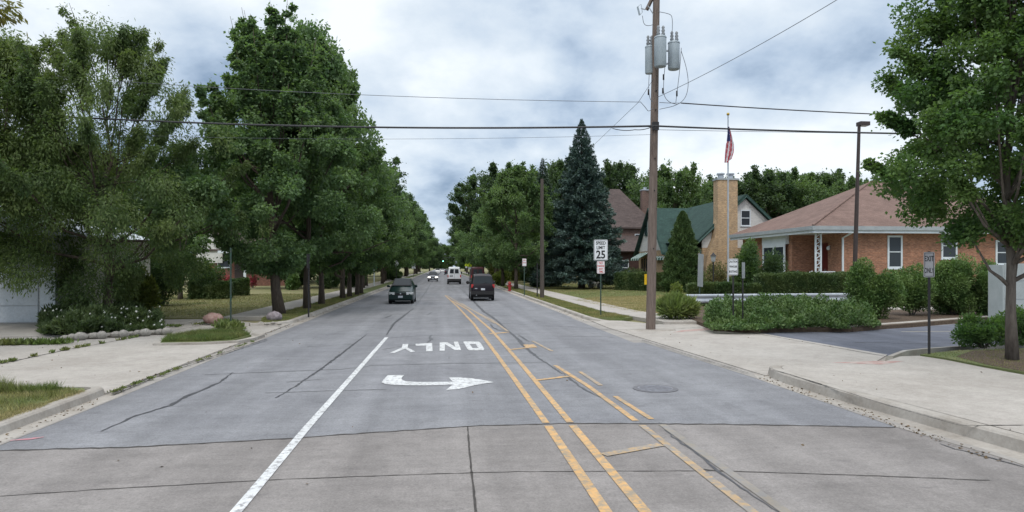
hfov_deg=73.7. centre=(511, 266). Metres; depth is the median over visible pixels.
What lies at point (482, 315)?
worn centre line
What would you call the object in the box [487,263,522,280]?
clipped hedge
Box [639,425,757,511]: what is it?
worn centre line
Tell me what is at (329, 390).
pavement joint
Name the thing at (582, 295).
green grass band
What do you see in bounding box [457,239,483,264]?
street tree
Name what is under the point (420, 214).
street tree
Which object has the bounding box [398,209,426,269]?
street tree
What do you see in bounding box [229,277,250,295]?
clipped hedge
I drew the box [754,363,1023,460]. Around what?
curb
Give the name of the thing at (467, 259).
street tree
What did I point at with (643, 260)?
window
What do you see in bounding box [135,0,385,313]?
maple tree
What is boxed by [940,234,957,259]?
window
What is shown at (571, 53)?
sky
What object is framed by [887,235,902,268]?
window
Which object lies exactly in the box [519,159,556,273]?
spruce tree
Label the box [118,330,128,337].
edging stone
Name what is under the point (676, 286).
shrub
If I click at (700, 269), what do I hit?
leaning sign
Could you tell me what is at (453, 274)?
van
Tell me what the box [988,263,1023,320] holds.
utility cabinet
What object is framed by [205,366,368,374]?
pavement joint
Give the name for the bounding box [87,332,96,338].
edging stone
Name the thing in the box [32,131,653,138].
power line
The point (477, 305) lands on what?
tar crack
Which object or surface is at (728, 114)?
flagpole
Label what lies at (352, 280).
shrub
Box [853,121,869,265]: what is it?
lot lamp
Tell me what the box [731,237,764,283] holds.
shrub
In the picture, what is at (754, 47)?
power line
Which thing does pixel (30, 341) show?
weeds
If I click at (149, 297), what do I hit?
shrub
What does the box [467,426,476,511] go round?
pavement joint
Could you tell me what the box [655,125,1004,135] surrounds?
power line
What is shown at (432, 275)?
sedan
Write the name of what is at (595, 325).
gutter
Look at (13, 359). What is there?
weeds
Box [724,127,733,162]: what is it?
flag
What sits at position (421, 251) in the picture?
yard tree
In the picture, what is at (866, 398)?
pavement joint
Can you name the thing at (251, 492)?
lane line
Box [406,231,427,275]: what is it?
street tree
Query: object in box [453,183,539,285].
street tree
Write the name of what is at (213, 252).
house
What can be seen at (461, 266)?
yard tree
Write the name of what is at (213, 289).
clipped hedge
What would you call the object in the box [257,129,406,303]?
street tree
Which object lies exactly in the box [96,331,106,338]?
edging stone
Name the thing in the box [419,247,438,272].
street tree
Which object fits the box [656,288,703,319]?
shrub
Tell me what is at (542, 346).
worn centre line
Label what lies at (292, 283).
shrub
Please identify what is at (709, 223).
house
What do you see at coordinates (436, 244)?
street tree
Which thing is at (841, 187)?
yard tree
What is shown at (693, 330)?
red ramp paving
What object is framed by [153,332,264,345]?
curb
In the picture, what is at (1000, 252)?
window
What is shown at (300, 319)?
curb
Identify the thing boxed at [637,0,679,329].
utility pole
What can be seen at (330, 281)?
shrub
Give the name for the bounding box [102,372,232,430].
tar crack
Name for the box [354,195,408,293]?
street tree
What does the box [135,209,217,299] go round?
tree
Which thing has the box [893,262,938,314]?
shrub
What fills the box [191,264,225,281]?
shrub
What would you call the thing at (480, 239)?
street tree
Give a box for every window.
[217,253,229,267]
[617,260,628,271]
[641,258,646,271]
[740,210,750,226]
[762,244,784,271]
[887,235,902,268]
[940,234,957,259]
[995,240,1005,264]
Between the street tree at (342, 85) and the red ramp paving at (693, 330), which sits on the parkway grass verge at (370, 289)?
the street tree at (342, 85)
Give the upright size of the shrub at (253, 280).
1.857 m
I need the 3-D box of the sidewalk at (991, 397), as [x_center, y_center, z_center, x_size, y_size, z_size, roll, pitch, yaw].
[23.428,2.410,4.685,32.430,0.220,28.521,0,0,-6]
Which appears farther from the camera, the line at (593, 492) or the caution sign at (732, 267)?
the caution sign at (732, 267)
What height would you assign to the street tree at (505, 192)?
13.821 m
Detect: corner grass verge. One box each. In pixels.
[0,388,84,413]
[920,348,1023,374]
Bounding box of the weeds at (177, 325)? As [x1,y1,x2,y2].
[164,322,206,326]
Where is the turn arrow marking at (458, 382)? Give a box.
[382,375,490,389]
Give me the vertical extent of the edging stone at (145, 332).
0.300 m
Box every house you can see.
[193,230,284,285]
[585,187,648,279]
[630,173,771,281]
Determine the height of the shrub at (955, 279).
3.147 m
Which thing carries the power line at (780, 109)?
attached to the utility pole at (655, 53)
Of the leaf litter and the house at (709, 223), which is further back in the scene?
the house at (709, 223)
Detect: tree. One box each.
[0,0,27,38]
[0,2,277,309]
[0,23,109,301]
[26,159,133,196]
[83,165,211,248]
[129,172,249,273]
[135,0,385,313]
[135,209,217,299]
[206,12,411,308]
[214,212,318,287]
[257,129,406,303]
[286,141,404,297]
[295,209,413,294]
[323,156,407,296]
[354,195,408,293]
[359,169,406,282]
[365,214,401,285]
[376,246,427,275]
[377,215,414,283]
[383,185,418,281]
[385,218,413,280]
[387,216,419,269]
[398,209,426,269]
[401,187,431,275]
[402,214,423,266]
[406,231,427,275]
[408,229,432,274]
[411,242,442,271]
[414,226,438,273]
[415,202,438,273]
[418,250,435,267]
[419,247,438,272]
[422,248,447,270]
[439,244,455,268]
[444,161,537,272]
[445,202,472,266]
[446,226,467,272]
[447,238,470,269]
[450,236,474,268]
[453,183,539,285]
[457,226,483,267]
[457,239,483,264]
[470,207,518,271]
[472,159,556,288]
[513,164,559,195]
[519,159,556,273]
[527,157,589,247]
[595,158,646,208]
[625,158,712,207]
[701,164,817,218]
[701,174,761,206]
[763,166,834,212]
[780,168,850,213]
[821,172,877,199]
[858,0,1023,360]
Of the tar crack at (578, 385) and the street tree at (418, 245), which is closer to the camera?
the tar crack at (578, 385)
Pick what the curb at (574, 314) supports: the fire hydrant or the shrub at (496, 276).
the fire hydrant
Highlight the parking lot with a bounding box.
[763,323,1003,355]
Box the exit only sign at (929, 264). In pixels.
[924,251,934,353]
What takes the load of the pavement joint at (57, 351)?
on the driveway apron at (108, 365)
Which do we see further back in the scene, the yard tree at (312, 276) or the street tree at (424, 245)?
the street tree at (424, 245)
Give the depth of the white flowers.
24.57 m
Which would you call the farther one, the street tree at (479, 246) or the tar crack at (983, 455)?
the street tree at (479, 246)
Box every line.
[0,112,654,128]
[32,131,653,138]
[43,75,618,101]
[230,337,387,511]
[445,295,549,422]
[446,295,507,330]
[453,301,572,421]
[461,303,494,322]
[532,341,552,350]
[545,426,611,511]
[553,365,638,420]
[569,425,650,511]
[579,372,601,384]
[612,126,652,130]
[613,396,653,418]
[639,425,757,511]
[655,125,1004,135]
[655,129,815,132]
[657,0,835,97]
[659,424,791,511]
[681,103,918,115]
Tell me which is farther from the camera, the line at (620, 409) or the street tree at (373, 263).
the street tree at (373, 263)
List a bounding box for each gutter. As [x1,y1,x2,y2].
[0,289,385,444]
[466,276,608,328]
[572,318,643,342]
[608,329,1023,464]
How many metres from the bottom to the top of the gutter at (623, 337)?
0.001 m
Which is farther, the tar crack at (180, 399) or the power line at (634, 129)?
the power line at (634, 129)
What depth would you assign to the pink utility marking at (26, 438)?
9.86 m
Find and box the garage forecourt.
[0,319,202,337]
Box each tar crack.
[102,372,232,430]
[275,334,366,397]
[386,308,413,334]
[459,287,507,329]
[508,330,546,362]
[562,372,600,397]
[659,422,778,511]
[940,443,1022,466]
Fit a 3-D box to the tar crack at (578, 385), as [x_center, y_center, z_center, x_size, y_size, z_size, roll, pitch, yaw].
[1.395,2.494,14.568,0.122,0.001,3.149,0,0,-9]
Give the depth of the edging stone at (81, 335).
22.84 m
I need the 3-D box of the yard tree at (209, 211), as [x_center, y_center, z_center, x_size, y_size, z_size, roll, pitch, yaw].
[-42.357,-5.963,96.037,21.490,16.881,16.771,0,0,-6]
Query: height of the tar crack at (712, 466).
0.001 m
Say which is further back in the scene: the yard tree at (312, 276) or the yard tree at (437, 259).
the yard tree at (437, 259)
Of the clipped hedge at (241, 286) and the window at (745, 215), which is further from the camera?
the window at (745, 215)
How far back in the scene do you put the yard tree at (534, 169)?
125.76 m
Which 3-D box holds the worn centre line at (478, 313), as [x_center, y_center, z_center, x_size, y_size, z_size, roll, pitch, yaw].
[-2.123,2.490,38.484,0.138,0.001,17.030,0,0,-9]
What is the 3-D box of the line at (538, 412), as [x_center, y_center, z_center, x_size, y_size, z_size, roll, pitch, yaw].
[-2.518,2.491,35.332,0.386,0.001,49.220,0,0,-7]
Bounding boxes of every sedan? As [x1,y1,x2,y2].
[387,278,416,303]
[427,272,438,280]
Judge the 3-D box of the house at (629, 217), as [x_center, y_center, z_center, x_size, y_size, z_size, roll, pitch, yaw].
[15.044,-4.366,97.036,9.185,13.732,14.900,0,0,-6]
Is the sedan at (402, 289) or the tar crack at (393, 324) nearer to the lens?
the tar crack at (393, 324)
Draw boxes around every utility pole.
[540,179,543,297]
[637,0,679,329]
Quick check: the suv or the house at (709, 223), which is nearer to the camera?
the suv
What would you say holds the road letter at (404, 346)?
on the asphalt road at (241, 403)
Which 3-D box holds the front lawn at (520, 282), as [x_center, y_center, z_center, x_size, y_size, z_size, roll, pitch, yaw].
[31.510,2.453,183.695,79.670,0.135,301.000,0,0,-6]
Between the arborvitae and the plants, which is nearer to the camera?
the plants
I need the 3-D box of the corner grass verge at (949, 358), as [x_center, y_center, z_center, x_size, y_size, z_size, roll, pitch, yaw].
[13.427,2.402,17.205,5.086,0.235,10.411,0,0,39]
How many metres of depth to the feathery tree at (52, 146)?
26.75 m
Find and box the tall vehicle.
[468,267,484,284]
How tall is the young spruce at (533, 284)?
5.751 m
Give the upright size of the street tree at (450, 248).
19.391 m
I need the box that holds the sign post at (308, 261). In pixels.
[307,254,309,316]
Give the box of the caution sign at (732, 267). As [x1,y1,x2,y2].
[728,259,737,314]
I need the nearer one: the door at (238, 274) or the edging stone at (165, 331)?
the edging stone at (165, 331)
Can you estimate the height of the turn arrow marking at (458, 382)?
0.001 m
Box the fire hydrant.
[507,281,511,290]
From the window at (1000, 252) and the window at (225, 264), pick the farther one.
the window at (225, 264)
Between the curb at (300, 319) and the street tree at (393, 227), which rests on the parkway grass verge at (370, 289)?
the street tree at (393, 227)
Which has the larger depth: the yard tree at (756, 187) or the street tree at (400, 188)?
the yard tree at (756, 187)
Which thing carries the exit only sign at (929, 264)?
on the corner grass verge at (949, 358)
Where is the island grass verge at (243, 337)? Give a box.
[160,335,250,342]
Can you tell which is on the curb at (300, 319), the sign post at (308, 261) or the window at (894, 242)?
the sign post at (308, 261)
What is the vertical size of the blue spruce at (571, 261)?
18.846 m
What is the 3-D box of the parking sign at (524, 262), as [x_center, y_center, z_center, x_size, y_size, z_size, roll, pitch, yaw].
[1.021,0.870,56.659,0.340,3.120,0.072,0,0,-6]
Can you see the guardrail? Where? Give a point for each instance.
(703, 298)
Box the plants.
[702,291,881,330]
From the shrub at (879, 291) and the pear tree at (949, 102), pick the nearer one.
the pear tree at (949, 102)
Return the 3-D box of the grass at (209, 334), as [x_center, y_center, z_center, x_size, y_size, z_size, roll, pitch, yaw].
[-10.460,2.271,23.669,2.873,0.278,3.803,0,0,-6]
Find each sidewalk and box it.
[224,272,421,320]
[462,272,696,323]
[781,356,1023,433]
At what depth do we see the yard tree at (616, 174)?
114.96 m
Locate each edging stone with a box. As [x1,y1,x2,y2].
[73,332,87,339]
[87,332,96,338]
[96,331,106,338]
[110,331,118,337]
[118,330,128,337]
[138,328,151,335]
[154,329,162,334]
[161,327,172,334]
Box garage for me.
[0,206,149,322]
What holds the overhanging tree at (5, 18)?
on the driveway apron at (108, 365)
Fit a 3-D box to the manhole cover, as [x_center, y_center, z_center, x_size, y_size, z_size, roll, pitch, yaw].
[2.941,2.489,14.006,0.920,0.022,0.920,0,0,-6]
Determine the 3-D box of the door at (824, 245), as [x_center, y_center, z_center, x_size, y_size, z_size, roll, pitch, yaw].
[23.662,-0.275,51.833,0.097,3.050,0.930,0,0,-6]
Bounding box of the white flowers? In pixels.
[44,306,162,327]
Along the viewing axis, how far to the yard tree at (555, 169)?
116.96 m
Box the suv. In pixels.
[466,273,494,300]
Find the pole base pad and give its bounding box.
[626,328,674,331]
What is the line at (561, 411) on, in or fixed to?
on the asphalt road at (241, 403)
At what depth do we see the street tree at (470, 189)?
112.18 m
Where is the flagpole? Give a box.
[727,113,729,281]
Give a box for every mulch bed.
[689,304,987,332]
[958,349,1023,370]
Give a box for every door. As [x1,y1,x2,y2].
[0,257,38,321]
[235,263,242,278]
[822,243,827,272]
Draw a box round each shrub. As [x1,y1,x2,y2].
[35,299,165,334]
[121,265,162,309]
[150,247,185,305]
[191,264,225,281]
[249,275,257,287]
[284,275,303,286]
[285,273,300,289]
[315,273,339,288]
[345,273,366,286]
[386,269,402,279]
[492,270,511,285]
[520,273,531,282]
[623,267,643,271]
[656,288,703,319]
[669,281,683,293]
[703,259,729,281]
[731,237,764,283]
[761,247,788,272]
[842,256,907,318]
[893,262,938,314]
[924,253,982,314]
[949,311,1004,348]
[970,258,997,315]
[996,304,1023,345]
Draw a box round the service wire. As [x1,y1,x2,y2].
[659,51,687,109]
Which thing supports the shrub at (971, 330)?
on the mulch bed at (982, 352)
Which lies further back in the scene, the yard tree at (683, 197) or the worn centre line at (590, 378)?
the yard tree at (683, 197)
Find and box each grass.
[0,369,63,393]
[0,389,83,421]
[160,326,252,341]
[260,292,364,321]
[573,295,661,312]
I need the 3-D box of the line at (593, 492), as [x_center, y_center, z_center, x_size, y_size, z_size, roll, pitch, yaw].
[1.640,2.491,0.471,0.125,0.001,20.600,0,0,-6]
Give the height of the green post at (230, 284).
3.197 m
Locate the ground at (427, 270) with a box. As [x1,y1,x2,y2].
[2,268,1022,464]
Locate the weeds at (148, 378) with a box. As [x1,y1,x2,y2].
[107,340,253,392]
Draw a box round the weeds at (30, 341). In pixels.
[0,336,78,345]
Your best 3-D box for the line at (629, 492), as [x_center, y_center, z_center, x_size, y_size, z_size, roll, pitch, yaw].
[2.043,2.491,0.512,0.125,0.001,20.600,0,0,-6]
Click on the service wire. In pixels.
(687, 89)
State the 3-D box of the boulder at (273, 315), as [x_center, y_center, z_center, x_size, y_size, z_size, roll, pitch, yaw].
[-10.500,2.169,30.121,0.696,0.482,0.522,0,0,-6]
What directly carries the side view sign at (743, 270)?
on the mulch bed at (898, 316)
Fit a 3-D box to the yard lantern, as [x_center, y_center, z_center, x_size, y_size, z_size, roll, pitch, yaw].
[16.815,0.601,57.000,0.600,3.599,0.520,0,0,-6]
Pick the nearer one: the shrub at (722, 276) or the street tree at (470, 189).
the shrub at (722, 276)
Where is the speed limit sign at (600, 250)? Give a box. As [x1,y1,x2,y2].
[594,240,607,314]
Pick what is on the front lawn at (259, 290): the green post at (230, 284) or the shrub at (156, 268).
the shrub at (156, 268)
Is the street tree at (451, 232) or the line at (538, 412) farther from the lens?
the street tree at (451, 232)
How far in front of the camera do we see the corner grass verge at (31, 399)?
12.11 m
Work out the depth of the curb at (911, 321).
28.80 m
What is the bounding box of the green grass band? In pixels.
[560,290,669,297]
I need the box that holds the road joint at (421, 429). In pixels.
[0,423,895,450]
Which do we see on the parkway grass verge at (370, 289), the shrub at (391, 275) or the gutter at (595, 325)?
the shrub at (391, 275)
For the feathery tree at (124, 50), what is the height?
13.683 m
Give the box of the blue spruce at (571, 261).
[529,119,629,288]
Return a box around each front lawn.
[155,272,412,318]
[485,272,703,306]
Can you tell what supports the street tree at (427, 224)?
on the sidewalk at (254, 315)
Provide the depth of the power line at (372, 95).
26.47 m
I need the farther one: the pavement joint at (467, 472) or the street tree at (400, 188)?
the street tree at (400, 188)
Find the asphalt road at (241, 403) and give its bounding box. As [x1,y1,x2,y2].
[0,269,893,450]
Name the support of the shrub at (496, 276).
on the parkway grass verge at (629, 318)
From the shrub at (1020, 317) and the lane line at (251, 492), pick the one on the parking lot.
the shrub at (1020, 317)
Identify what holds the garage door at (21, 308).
in the garage
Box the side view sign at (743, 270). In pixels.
[742,262,744,318]
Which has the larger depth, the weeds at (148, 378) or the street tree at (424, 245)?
the street tree at (424, 245)
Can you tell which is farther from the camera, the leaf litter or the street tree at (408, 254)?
the street tree at (408, 254)
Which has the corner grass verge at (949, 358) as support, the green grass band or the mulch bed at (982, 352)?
the mulch bed at (982, 352)
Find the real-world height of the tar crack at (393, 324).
0.001 m
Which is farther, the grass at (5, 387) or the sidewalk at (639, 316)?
the sidewalk at (639, 316)
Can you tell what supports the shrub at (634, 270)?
on the front lawn at (520, 282)
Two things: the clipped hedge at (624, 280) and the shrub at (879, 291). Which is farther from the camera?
the clipped hedge at (624, 280)
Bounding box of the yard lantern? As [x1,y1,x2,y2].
[710,253,715,281]
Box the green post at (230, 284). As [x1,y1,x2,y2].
[230,248,231,320]
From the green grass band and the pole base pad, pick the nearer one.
the pole base pad
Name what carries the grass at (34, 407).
on the corner grass verge at (31, 399)
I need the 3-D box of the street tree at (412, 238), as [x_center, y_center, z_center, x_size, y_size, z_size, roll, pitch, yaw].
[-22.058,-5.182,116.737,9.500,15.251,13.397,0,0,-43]
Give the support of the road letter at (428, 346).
on the asphalt road at (241, 403)
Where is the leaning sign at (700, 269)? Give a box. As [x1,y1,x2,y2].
[697,250,703,307]
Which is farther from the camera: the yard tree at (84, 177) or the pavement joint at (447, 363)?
the yard tree at (84, 177)
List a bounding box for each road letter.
[391,344,414,352]
[416,343,432,350]
[440,342,460,350]
[464,341,483,349]
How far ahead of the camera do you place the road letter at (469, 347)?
21.62 m
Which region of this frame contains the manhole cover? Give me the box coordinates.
[633,384,677,392]
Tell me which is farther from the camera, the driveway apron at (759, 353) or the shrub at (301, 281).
the shrub at (301, 281)
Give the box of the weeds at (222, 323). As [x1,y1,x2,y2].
[210,317,245,329]
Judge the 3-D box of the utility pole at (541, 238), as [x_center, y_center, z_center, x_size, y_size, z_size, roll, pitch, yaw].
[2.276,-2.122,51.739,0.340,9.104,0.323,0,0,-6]
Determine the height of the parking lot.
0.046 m
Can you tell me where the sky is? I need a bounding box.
[0,0,1023,267]
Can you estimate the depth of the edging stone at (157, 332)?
24.66 m
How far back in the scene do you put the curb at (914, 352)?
19.52 m
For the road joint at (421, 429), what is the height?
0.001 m
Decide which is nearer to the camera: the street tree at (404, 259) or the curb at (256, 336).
the curb at (256, 336)
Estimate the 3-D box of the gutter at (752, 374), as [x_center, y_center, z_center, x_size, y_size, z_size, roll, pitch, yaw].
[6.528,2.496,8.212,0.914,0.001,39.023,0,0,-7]
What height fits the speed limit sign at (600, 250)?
3.740 m
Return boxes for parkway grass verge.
[262,272,425,321]
[462,273,632,320]
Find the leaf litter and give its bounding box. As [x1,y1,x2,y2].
[0,299,1011,483]
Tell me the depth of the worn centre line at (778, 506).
8.27 m
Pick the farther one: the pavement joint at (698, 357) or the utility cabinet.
the utility cabinet
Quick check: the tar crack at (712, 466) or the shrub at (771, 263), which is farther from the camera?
the shrub at (771, 263)
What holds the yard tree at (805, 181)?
on the front lawn at (520, 282)
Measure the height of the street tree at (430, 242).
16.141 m
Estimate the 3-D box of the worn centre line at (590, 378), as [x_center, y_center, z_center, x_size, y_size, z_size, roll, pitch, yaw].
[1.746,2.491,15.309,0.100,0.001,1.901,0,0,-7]
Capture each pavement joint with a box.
[1,336,138,363]
[5,470,976,495]
[111,339,266,393]
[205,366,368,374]
[271,389,385,392]
[369,362,545,365]
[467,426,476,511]
[644,340,747,372]
[770,368,956,424]
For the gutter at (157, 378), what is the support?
on the asphalt road at (241, 403)
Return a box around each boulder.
[203,312,222,323]
[266,311,281,320]
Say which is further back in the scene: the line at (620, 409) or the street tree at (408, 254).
the street tree at (408, 254)
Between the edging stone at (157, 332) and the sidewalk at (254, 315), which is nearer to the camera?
the edging stone at (157, 332)
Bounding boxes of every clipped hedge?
[186,280,234,298]
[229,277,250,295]
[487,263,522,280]
[613,271,665,291]
[685,280,762,305]
[752,270,850,303]
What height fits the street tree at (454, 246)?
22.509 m
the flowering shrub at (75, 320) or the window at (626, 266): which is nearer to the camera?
the flowering shrub at (75, 320)
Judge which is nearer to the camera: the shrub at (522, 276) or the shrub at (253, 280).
the shrub at (253, 280)
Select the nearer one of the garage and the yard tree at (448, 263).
the garage
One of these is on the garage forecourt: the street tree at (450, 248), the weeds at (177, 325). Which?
the weeds at (177, 325)
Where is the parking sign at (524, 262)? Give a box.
[522,259,525,294]
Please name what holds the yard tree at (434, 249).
on the front lawn at (259, 290)
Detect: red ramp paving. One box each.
[677,328,709,331]
[830,361,901,364]
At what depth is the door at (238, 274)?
85.87 m
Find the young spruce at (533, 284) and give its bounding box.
[527,254,569,286]
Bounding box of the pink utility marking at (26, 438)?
[10,437,41,440]
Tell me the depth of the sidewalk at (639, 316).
38.59 m
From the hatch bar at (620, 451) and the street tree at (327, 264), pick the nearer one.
the hatch bar at (620, 451)
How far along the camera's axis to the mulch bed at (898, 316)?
28.74 m
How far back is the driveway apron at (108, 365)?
18.25 m
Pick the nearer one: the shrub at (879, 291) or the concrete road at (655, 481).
the concrete road at (655, 481)
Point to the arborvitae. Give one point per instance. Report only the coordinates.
(680, 261)
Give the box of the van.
[446,267,461,283]
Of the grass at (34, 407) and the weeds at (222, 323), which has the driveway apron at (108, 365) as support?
the weeds at (222, 323)
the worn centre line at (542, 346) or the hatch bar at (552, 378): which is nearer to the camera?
the hatch bar at (552, 378)
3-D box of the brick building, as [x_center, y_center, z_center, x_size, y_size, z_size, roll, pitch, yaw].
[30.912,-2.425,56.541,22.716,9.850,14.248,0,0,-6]
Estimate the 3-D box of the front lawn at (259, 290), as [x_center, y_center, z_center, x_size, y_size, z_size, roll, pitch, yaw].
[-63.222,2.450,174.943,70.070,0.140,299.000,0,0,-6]
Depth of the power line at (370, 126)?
26.20 m
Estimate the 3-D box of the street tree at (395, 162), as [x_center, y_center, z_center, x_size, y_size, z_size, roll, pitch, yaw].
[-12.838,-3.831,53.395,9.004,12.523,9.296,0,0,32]
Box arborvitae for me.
[658,210,704,292]
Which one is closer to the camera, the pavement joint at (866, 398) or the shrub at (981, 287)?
the pavement joint at (866, 398)
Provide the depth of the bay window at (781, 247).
55.01 m
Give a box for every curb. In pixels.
[0,385,122,443]
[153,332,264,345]
[249,269,434,325]
[461,274,609,321]
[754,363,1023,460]
[800,316,986,326]
[879,344,1023,360]
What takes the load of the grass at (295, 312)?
on the parkway grass verge at (370, 289)
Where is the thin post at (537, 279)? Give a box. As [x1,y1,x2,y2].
[537,263,537,295]
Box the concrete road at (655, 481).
[0,424,1023,511]
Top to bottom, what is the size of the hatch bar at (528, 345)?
0.001 m
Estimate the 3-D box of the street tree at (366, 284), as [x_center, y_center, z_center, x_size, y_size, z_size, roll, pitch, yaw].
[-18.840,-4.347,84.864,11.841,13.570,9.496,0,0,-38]
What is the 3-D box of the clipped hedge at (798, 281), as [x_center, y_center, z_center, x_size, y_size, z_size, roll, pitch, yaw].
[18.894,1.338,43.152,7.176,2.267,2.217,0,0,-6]
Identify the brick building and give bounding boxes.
[729,180,1023,284]
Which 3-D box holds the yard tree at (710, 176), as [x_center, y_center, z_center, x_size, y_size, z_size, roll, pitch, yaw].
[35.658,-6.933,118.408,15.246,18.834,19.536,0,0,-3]
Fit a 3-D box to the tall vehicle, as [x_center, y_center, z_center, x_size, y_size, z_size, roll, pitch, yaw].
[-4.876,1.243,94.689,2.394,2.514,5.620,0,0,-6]
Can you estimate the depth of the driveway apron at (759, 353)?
20.93 m
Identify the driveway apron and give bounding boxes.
[0,320,290,394]
[590,320,886,375]
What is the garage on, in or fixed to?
on the front lawn at (259, 290)
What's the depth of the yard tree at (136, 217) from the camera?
86.47 m
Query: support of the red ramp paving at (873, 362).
on the sidewalk at (991, 397)
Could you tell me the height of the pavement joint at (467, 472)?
0.001 m
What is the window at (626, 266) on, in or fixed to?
in the house at (629, 217)
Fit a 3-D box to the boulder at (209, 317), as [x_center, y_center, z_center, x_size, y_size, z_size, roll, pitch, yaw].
[-12.709,2.170,29.006,0.853,0.481,0.617,0,0,-6]
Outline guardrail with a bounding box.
[687,293,851,302]
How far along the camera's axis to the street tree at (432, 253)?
261.25 m
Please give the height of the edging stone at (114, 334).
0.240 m
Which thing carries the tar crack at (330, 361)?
on the asphalt road at (241, 403)
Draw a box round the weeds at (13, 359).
[0,334,138,362]
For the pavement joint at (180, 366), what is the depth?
16.58 m
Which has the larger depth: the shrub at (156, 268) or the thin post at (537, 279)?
the thin post at (537, 279)
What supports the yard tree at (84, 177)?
on the front lawn at (259, 290)
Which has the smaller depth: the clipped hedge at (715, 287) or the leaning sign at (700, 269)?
the leaning sign at (700, 269)
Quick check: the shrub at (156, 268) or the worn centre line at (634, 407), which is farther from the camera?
the shrub at (156, 268)
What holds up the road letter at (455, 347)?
on the asphalt road at (241, 403)
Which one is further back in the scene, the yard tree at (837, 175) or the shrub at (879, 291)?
the yard tree at (837, 175)
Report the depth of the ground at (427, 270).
31.08 m
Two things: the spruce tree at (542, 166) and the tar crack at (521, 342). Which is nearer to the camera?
the tar crack at (521, 342)
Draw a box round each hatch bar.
[523,344,535,347]
[535,376,569,380]
[601,443,663,455]
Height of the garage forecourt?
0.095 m
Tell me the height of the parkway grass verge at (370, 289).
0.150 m

